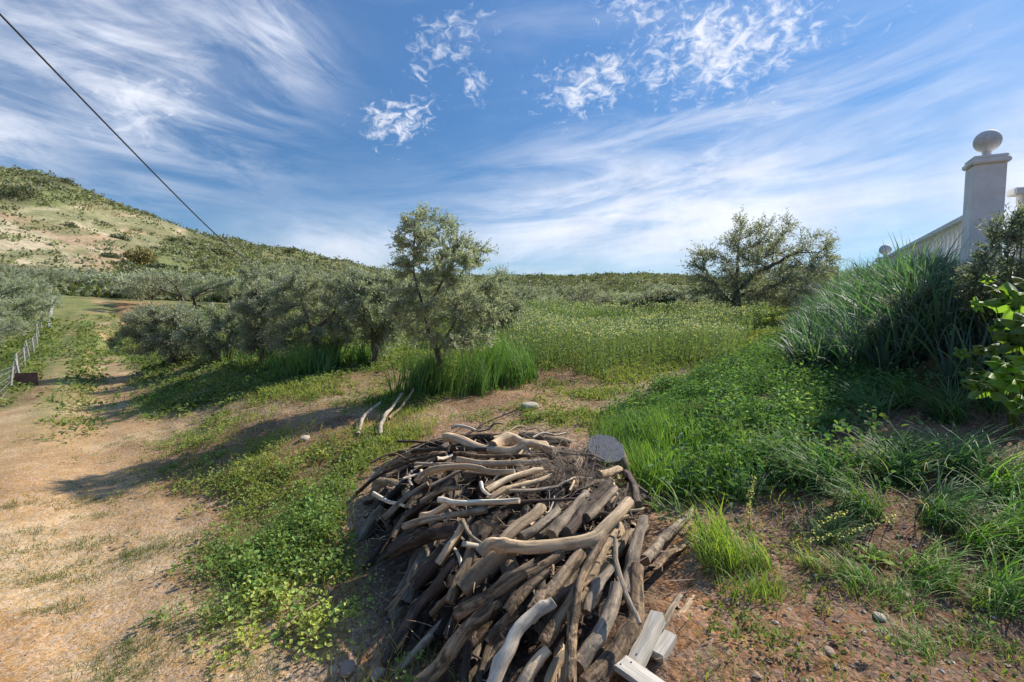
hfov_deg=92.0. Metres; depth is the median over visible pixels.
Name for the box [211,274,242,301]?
olive tree
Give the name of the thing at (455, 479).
log
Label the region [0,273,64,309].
olive tree
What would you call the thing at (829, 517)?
flower spike
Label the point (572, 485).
stick
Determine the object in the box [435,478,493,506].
log
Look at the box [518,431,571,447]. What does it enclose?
log
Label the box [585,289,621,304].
olive tree
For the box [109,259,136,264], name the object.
shrub
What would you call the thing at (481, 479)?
log
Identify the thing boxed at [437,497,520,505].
log
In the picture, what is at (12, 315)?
olive tree
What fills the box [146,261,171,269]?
shrub
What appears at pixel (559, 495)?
log
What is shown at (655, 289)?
olive tree
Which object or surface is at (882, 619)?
stone
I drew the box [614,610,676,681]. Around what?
timber frame
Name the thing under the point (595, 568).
log
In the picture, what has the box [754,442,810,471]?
rosette plant
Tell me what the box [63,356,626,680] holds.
clover patch
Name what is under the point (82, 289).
hillside scrub
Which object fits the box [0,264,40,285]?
olive tree
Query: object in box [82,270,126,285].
olive tree
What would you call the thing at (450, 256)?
olive tree
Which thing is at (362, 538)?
log
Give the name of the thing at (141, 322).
olive tree
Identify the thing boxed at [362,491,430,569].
log
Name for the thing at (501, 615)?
log
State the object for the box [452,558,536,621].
log
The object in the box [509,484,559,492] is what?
log
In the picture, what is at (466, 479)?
log
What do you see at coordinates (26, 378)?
rusty sheet
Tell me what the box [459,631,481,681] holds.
log
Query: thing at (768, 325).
leafy weeds
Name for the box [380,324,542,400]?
tall grass
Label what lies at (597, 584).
log
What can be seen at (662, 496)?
log
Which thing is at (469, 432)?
stick
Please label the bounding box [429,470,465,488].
log
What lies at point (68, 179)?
shrub
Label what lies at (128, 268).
shrub
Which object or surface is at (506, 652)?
log
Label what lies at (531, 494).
log
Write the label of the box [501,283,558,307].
olive tree
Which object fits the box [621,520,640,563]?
log
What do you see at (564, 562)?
log
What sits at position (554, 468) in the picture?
log
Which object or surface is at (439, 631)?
log
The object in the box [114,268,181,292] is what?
olive tree
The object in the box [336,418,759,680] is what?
twigs and bark scraps
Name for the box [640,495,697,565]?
log
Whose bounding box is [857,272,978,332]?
narrow leaved bush
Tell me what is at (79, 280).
olive tree
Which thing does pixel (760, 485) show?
rosette plant
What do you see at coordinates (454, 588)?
log
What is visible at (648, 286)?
olive tree
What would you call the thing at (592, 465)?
log
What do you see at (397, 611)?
log
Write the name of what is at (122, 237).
shrub
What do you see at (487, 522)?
log
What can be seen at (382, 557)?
log
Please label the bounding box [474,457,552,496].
log
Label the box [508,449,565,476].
log
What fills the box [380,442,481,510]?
log
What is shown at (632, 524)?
stick
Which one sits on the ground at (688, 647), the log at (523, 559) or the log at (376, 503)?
the log at (376, 503)
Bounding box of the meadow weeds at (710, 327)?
[161,298,774,386]
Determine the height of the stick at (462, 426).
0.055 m
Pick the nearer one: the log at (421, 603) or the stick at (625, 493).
the log at (421, 603)
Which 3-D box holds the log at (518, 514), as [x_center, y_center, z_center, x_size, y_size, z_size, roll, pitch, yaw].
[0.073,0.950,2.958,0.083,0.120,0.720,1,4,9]
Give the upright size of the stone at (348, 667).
0.039 m
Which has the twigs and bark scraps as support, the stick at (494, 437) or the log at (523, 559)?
the stick at (494, 437)
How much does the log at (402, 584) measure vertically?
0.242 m
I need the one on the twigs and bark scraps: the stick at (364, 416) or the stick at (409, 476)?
the stick at (409, 476)
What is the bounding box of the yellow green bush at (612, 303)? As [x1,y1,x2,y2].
[607,299,624,315]
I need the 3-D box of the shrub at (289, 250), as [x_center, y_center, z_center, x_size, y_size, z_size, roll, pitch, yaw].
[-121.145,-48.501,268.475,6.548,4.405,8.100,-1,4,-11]
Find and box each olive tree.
[0,262,75,296]
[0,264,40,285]
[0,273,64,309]
[0,290,62,324]
[0,304,28,338]
[0,316,29,345]
[2,315,38,335]
[12,269,78,287]
[39,267,104,286]
[73,269,98,282]
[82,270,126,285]
[97,272,155,300]
[105,272,187,299]
[113,300,222,365]
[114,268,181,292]
[122,268,214,303]
[144,269,184,275]
[171,299,255,362]
[175,271,240,307]
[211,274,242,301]
[217,278,248,302]
[227,269,297,364]
[235,258,299,289]
[244,260,373,356]
[251,267,329,309]
[331,263,424,362]
[379,201,512,378]
[402,272,452,306]
[428,272,473,301]
[454,263,532,341]
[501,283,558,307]
[546,293,573,304]
[554,281,599,301]
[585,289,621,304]
[603,290,633,303]
[616,291,642,301]
[638,280,677,293]
[646,286,706,302]
[678,204,852,320]
[773,287,787,304]
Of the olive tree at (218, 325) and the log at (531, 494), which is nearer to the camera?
the log at (531, 494)
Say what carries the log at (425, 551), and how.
on the log at (407, 603)
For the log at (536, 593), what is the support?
on the log at (506, 652)
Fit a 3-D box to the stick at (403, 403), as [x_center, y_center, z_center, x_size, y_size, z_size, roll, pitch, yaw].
[-1.261,0.713,5.633,0.041,0.222,0.723,1,4,10]
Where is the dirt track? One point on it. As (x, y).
(29, 465)
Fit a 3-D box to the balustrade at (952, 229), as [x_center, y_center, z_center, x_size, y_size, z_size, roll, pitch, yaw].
[6.831,-1.225,8.343,0.160,0.920,6.328,2,5,29]
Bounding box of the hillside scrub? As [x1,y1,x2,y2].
[0,165,787,307]
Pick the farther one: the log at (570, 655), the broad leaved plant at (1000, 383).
the broad leaved plant at (1000, 383)
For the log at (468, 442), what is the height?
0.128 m
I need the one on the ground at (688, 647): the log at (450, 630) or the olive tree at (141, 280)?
the olive tree at (141, 280)
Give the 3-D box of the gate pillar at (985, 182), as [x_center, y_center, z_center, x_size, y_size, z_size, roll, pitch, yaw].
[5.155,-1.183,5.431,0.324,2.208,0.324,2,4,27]
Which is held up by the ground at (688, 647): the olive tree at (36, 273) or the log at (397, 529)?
the olive tree at (36, 273)
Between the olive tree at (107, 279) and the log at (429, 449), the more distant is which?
the olive tree at (107, 279)
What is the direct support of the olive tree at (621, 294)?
on the ground at (688, 647)
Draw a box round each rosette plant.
[741,475,772,494]
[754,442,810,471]
[853,542,898,567]
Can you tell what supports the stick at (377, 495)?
on the log at (395, 493)
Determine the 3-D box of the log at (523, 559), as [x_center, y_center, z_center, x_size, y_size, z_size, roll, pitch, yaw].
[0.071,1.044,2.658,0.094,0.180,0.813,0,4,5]
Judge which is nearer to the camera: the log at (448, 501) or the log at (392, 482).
the log at (448, 501)
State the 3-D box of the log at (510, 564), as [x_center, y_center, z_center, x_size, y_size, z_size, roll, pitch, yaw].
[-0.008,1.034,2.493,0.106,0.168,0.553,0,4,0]
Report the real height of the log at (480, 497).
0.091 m
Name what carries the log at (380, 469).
on the ground at (688, 647)
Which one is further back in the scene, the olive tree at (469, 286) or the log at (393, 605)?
the olive tree at (469, 286)
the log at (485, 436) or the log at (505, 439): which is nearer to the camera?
the log at (505, 439)
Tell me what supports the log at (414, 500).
on the log at (397, 529)
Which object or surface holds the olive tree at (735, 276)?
on the ground at (688, 647)
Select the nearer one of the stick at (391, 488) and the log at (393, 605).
the log at (393, 605)
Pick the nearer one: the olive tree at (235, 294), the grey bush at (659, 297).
the grey bush at (659, 297)
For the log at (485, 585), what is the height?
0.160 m
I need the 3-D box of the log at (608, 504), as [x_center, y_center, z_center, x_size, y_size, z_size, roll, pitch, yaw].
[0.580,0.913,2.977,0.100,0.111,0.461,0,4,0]
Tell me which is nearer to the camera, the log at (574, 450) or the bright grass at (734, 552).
the bright grass at (734, 552)
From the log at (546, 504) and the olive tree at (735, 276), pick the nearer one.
the log at (546, 504)
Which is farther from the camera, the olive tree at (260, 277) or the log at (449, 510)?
the olive tree at (260, 277)
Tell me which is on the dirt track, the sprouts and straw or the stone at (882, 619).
the sprouts and straw
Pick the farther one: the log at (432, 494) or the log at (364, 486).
the log at (364, 486)
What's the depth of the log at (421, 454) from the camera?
3.95 m
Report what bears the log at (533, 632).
on the log at (558, 648)
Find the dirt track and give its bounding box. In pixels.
[0,296,307,681]
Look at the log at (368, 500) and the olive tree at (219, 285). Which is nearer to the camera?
the log at (368, 500)
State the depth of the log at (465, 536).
2.44 m
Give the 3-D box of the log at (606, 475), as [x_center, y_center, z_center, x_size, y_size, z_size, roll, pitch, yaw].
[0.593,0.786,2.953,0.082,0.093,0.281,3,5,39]
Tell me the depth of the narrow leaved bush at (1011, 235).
4.43 m
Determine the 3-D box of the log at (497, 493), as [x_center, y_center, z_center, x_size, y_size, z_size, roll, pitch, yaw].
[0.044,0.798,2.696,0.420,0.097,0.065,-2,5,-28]
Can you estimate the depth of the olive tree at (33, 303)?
21.30 m
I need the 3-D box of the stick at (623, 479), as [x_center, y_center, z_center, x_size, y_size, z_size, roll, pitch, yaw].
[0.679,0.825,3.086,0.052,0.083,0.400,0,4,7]
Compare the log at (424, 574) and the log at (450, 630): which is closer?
the log at (450, 630)
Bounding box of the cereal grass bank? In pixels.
[765,230,1023,401]
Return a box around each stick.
[280,601,319,633]
[356,402,380,435]
[370,452,424,463]
[372,491,405,506]
[377,393,401,436]
[385,482,399,489]
[388,389,413,419]
[396,440,424,443]
[402,473,418,479]
[408,469,413,488]
[412,502,469,518]
[425,439,442,443]
[435,450,462,460]
[445,443,461,451]
[451,424,476,431]
[453,547,461,565]
[462,541,479,547]
[466,408,517,433]
[477,422,503,431]
[492,425,527,438]
[531,432,565,438]
[548,477,591,491]
[568,479,574,490]
[572,450,604,460]
[595,511,634,519]
[608,507,644,511]
[611,491,623,510]
[615,483,628,506]
[616,474,628,481]
[617,484,648,494]
[626,514,635,528]
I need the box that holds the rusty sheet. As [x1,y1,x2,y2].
[14,372,38,386]
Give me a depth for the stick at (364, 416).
5.20 m
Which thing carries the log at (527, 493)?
on the log at (504, 496)
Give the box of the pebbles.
[0,368,1023,681]
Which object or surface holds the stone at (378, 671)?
on the ground at (688, 647)
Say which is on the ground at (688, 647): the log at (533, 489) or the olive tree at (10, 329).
the olive tree at (10, 329)
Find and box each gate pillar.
[875,244,891,264]
[960,129,1011,270]
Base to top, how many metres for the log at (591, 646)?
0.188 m
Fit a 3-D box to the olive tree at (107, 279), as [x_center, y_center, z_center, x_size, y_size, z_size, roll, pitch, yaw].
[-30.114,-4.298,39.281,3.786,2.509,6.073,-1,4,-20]
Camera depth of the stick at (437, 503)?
2.73 m
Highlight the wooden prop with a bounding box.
[14,359,19,372]
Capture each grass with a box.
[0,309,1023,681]
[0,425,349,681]
[220,325,382,384]
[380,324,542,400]
[509,299,632,319]
[586,392,796,510]
[635,364,1023,680]
[678,491,824,604]
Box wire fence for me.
[0,288,52,397]
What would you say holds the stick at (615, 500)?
on the stick at (632, 510)
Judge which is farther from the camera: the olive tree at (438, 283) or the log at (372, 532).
the olive tree at (438, 283)
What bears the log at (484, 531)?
on the log at (478, 589)
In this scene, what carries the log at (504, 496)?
on the log at (393, 605)
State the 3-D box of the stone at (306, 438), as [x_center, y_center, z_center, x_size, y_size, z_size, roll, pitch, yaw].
[-2.059,0.967,4.917,0.093,0.057,0.130,0,4,0]
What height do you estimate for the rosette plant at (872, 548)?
0.064 m
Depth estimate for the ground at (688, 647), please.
2.63 m
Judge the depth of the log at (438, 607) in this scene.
2.20 m
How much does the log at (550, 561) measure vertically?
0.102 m
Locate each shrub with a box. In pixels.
[0,179,44,199]
[31,178,51,183]
[54,176,74,182]
[59,220,78,227]
[98,252,122,258]
[108,233,132,240]
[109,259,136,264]
[119,265,137,271]
[122,246,159,265]
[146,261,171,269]
[191,263,213,268]
[194,270,219,276]
[196,247,228,253]
[284,247,294,254]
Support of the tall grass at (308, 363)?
on the ground at (688, 647)
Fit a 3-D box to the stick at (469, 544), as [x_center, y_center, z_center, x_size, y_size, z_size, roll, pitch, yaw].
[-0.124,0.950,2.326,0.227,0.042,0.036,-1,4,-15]
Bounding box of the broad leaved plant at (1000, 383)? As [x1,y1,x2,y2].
[953,274,1023,430]
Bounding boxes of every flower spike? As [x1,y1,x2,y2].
[744,476,755,530]
[780,510,847,546]
[782,514,895,559]
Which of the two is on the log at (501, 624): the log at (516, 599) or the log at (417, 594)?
the log at (516, 599)
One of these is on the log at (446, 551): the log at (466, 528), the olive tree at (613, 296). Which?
the log at (466, 528)
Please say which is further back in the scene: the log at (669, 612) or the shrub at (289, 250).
the shrub at (289, 250)
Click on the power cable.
(51, 67)
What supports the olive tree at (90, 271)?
on the hills
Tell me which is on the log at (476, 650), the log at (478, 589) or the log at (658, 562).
the log at (478, 589)
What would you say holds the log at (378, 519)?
on the log at (372, 532)
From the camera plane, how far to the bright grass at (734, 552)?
2.40 m
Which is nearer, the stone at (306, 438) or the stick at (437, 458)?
the stick at (437, 458)
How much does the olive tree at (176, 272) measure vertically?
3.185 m
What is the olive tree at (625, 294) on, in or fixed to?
on the ground at (688, 647)
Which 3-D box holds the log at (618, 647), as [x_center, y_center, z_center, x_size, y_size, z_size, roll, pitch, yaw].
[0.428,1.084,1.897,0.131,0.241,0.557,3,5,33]
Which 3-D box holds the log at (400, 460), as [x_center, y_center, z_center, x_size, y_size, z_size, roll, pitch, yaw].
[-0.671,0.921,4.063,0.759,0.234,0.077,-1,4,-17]
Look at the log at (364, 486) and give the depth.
3.42 m
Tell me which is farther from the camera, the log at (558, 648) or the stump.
the stump
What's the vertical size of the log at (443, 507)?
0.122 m
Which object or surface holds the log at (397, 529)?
on the log at (407, 532)
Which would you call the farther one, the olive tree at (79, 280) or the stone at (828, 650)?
the olive tree at (79, 280)
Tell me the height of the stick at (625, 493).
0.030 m
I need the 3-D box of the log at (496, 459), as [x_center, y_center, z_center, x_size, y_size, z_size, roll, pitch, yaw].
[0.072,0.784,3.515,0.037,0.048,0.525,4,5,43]
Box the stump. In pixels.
[586,434,629,478]
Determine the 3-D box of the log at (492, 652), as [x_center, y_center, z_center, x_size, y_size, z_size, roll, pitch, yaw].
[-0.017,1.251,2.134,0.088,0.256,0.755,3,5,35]
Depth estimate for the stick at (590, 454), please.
3.30 m
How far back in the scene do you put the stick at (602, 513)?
2.46 m
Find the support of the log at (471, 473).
on the twigs and bark scraps
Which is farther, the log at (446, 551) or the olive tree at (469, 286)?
the olive tree at (469, 286)
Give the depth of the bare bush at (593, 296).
23.86 m
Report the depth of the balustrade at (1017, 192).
5.28 m
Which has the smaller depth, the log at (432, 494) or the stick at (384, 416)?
the log at (432, 494)
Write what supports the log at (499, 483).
on the log at (497, 493)
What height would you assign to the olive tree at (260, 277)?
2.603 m
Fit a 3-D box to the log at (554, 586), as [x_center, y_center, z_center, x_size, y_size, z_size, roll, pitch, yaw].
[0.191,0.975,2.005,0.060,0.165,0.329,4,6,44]
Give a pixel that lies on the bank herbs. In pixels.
(742, 379)
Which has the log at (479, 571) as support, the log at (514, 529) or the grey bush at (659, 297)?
the log at (514, 529)
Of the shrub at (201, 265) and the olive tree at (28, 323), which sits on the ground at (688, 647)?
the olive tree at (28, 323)
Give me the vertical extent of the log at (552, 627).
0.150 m
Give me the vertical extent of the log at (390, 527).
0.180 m
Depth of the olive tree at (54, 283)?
41.52 m
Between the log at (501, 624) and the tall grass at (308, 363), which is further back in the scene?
the tall grass at (308, 363)
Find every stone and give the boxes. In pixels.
[299,435,309,441]
[340,660,356,677]
[369,666,385,681]
[520,402,538,409]
[823,646,835,656]
[873,611,886,621]
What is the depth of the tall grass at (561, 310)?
17.96 m
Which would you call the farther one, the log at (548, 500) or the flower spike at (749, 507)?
the flower spike at (749, 507)
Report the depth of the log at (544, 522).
2.32 m
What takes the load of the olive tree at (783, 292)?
on the ground at (688, 647)
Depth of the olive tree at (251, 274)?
28.66 m
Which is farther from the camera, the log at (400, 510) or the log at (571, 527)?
the log at (400, 510)
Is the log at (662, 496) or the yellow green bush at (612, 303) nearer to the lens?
the log at (662, 496)
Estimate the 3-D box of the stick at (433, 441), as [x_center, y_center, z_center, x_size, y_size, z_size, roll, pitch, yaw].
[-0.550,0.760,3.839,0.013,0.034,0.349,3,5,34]
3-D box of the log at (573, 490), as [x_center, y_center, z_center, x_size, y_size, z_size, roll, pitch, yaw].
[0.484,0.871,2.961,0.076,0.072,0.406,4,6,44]
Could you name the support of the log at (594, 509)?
on the stick at (602, 513)
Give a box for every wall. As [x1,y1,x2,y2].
[48,295,56,326]
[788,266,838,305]
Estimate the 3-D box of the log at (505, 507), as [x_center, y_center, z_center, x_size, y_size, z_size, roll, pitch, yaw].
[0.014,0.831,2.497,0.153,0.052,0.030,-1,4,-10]
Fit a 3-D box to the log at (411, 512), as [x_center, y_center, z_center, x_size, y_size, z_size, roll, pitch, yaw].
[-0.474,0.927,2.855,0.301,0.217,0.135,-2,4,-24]
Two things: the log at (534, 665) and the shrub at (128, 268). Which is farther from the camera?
the shrub at (128, 268)
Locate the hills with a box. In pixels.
[0,167,785,295]
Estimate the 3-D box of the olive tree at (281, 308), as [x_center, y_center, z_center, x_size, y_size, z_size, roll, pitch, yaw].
[-3.490,-0.473,9.046,2.159,2.017,1.788,1,4,13]
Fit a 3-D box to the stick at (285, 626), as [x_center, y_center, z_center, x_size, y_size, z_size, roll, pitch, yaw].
[-1.062,1.377,2.475,0.045,0.066,0.209,3,5,36]
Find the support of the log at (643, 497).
on the ground at (688, 647)
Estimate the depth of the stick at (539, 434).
3.74 m
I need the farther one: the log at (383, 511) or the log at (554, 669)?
the log at (383, 511)
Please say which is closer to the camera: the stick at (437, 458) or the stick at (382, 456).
the stick at (437, 458)
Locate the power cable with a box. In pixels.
[0,13,249,262]
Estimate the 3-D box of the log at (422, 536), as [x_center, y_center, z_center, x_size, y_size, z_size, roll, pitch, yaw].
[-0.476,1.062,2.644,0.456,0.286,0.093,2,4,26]
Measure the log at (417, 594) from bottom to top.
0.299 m
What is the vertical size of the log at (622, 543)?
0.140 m
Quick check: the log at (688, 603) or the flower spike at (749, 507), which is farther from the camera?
the flower spike at (749, 507)
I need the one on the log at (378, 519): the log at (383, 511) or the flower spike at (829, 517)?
the log at (383, 511)
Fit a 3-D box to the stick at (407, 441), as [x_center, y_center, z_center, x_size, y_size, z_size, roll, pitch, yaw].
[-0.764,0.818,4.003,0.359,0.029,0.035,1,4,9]
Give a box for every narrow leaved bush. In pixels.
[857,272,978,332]
[933,199,1023,337]
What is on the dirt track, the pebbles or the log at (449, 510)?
the pebbles
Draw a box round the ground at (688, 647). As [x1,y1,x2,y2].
[0,293,1023,681]
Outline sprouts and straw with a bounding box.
[162,372,1023,681]
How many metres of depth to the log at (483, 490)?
2.54 m
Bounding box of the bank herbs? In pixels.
[598,327,971,512]
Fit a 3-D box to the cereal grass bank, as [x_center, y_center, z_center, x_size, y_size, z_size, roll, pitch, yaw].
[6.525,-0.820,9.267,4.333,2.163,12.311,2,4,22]
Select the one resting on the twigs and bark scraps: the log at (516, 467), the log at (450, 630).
the log at (450, 630)
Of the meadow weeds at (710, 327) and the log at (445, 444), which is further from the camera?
the meadow weeds at (710, 327)
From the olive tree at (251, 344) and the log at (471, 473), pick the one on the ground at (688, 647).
the olive tree at (251, 344)
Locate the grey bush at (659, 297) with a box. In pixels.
[620,287,714,314]
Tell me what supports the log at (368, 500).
on the ground at (688, 647)
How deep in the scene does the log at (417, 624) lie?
2.28 m
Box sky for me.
[0,0,1023,279]
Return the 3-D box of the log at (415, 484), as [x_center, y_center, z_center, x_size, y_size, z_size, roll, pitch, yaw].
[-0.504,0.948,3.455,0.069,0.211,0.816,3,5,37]
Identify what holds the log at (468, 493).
on the log at (407, 603)
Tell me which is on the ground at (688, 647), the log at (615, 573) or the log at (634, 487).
the log at (615, 573)
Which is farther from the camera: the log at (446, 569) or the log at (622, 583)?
the log at (446, 569)
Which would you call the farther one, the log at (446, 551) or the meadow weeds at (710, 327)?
the meadow weeds at (710, 327)
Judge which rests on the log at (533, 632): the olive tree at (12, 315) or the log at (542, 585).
the log at (542, 585)
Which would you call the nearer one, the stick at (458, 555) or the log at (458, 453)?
the stick at (458, 555)
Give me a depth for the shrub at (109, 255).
121.84 m
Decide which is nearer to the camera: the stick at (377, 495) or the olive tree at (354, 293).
the stick at (377, 495)
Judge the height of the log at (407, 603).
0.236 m
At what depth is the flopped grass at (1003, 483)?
2.71 m
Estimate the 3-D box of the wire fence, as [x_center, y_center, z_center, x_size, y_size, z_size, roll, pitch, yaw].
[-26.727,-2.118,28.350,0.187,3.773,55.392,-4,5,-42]
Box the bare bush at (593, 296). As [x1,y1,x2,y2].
[564,286,616,310]
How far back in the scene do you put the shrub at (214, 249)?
190.51 m
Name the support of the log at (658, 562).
on the ground at (688, 647)
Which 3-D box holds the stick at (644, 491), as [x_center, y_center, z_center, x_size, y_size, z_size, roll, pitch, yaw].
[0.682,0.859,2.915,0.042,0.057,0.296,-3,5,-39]
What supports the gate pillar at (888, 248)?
on the ground at (688, 647)
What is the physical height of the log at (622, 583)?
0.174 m
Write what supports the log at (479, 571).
on the log at (478, 589)
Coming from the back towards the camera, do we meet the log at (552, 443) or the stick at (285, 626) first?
the log at (552, 443)
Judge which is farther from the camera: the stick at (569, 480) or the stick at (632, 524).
the stick at (569, 480)
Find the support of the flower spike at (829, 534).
on the ground at (688, 647)
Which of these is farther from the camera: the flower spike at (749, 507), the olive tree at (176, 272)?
the olive tree at (176, 272)
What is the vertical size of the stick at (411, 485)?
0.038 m
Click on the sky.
(577, 137)
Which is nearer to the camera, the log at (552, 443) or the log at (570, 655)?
the log at (570, 655)
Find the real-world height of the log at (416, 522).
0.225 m
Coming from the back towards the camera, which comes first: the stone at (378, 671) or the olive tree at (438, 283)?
the olive tree at (438, 283)
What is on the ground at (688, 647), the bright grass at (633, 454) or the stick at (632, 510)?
the bright grass at (633, 454)
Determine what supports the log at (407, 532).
on the log at (382, 557)
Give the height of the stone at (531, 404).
0.095 m
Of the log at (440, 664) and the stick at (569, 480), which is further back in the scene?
the stick at (569, 480)
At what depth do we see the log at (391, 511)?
3.01 m
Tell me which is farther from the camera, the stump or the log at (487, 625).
the stump
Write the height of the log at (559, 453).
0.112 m
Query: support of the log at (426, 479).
on the log at (391, 511)
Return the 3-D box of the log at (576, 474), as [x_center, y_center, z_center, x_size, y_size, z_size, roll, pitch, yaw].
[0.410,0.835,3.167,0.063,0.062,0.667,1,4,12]
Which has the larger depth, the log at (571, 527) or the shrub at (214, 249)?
the shrub at (214, 249)
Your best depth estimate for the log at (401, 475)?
3.55 m
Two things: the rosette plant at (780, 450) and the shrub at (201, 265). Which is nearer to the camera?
the rosette plant at (780, 450)
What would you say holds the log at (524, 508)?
on the log at (622, 543)
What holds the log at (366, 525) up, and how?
on the ground at (688, 647)
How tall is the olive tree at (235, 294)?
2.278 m
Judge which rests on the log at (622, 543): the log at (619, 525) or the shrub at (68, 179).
the log at (619, 525)
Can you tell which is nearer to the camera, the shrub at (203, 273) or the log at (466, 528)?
the log at (466, 528)
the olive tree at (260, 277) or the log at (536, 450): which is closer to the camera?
the log at (536, 450)
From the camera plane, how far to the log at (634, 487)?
2.79 m
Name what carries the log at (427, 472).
on the log at (471, 473)
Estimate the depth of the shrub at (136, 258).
118.74 m
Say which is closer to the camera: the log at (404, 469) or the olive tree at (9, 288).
the log at (404, 469)
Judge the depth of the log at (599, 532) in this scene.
2.11 m
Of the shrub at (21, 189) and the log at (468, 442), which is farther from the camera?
the shrub at (21, 189)
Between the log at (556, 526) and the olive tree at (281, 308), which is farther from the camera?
the olive tree at (281, 308)
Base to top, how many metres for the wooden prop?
0.614 m
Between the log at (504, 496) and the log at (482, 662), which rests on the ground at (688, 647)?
the log at (482, 662)
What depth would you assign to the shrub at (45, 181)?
199.99 m
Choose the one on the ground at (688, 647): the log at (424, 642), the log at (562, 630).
the log at (424, 642)
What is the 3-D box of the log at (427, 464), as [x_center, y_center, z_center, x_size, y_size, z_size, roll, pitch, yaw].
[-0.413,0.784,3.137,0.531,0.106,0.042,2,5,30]
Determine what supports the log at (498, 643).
on the log at (533, 632)
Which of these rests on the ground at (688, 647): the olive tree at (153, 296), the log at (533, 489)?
the olive tree at (153, 296)
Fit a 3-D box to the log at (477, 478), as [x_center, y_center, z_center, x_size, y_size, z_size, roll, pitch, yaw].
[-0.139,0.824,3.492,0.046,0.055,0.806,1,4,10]
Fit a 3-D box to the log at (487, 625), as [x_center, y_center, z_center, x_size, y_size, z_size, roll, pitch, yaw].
[0.063,1.114,2.256,0.064,0.267,0.702,4,6,44]
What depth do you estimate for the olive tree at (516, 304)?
11.43 m
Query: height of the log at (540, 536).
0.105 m
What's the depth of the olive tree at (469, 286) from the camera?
33.63 m
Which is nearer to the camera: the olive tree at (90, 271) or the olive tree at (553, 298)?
the olive tree at (553, 298)
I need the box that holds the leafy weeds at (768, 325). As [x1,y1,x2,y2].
[0,303,1016,681]
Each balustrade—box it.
[883,215,962,265]
[1006,187,1023,272]
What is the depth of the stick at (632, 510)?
2.59 m
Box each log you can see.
[347,520,381,545]
[349,443,427,501]
[354,467,417,538]
[355,452,446,494]
[362,488,432,504]
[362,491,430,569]
[363,479,400,519]
[364,519,383,539]
[374,477,411,502]
[374,512,382,523]
[375,552,388,561]
[379,482,414,518]
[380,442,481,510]
[380,512,419,532]
[380,580,446,666]
[382,482,429,520]
[382,503,406,531]
[383,443,456,468]
[384,514,483,615]
[386,552,453,622]
[387,446,488,456]
[387,521,459,559]
[389,443,488,478]
[389,470,451,538]
[391,497,460,542]
[391,566,500,678]
[392,547,420,597]
[393,453,437,477]
[395,453,480,503]
[399,539,445,605]
[401,484,465,607]
[401,507,487,529]
[403,450,469,509]
[403,478,452,519]
[407,451,438,464]
[407,540,439,611]
[408,615,421,638]
[409,531,463,590]
[410,433,501,453]
[413,596,501,681]
[414,462,482,466]
[414,463,515,483]
[415,581,445,638]
[419,503,451,517]
[420,486,461,502]
[423,457,433,492]
[428,558,457,600]
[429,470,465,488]
[429,594,447,617]
[432,516,510,642]
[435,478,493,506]
[435,523,463,565]
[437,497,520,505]
[438,442,449,452]
[438,537,548,645]
[441,470,462,522]
[442,433,556,453]
[443,458,525,485]
[443,601,461,638]
[444,451,477,498]
[445,514,483,594]
[445,525,478,604]
[450,486,474,521]
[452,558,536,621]
[453,451,545,457]
[456,456,547,466]
[456,550,517,595]
[459,495,486,518]
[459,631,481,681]
[459,634,486,662]
[460,518,481,542]
[463,471,507,478]
[466,495,525,542]
[469,569,550,681]
[471,524,482,611]
[473,449,539,459]
[473,469,556,516]
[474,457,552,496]
[474,553,550,647]
[474,574,501,681]
[475,458,494,480]
[475,477,485,485]
[476,440,559,446]
[476,496,633,557]
[479,481,491,496]
[480,518,509,527]
[482,574,489,590]
[484,610,518,644]
[485,467,543,492]
[486,473,552,498]
[486,597,556,681]
[488,431,524,446]
[490,491,593,556]
[491,574,595,652]
[494,593,533,655]
[495,448,534,460]
[495,555,532,623]
[496,479,586,508]
[498,503,546,538]
[499,512,518,574]
[500,503,529,511]
[503,568,550,615]
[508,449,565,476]
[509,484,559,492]
[516,475,529,519]
[516,527,529,565]
[516,645,551,681]
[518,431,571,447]
[519,497,589,503]
[519,506,560,540]
[524,468,568,506]
[524,479,588,513]
[525,549,565,579]
[525,567,579,642]
[526,589,540,611]
[526,592,606,662]
[527,515,559,540]
[527,548,586,608]
[528,451,591,457]
[532,521,546,622]
[536,455,592,470]
[538,580,586,645]
[543,490,553,515]
[544,649,564,681]
[546,489,590,538]
[551,476,567,514]
[553,561,564,681]
[561,552,579,581]
[562,478,612,536]
[563,529,612,681]
[564,524,649,598]
[565,449,582,451]
[567,477,612,496]
[569,457,582,494]
[577,581,622,674]
[579,562,644,681]
[581,494,650,524]
[581,528,619,604]
[581,564,614,614]
[582,461,607,469]
[583,484,618,521]
[595,465,622,481]
[605,494,619,509]
[612,562,628,606]
[613,482,624,538]
[613,537,641,625]
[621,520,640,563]
[622,469,641,506]
[622,514,648,597]
[635,467,671,502]
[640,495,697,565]
[644,536,689,572]
[661,592,682,633]
[677,594,694,613]
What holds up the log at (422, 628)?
on the ground at (688, 647)
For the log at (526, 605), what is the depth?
2.16 m
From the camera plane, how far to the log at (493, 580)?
2.19 m
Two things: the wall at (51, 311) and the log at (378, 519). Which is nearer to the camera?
the log at (378, 519)
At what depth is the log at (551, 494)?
3.09 m
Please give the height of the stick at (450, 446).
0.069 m
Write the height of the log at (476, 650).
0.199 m

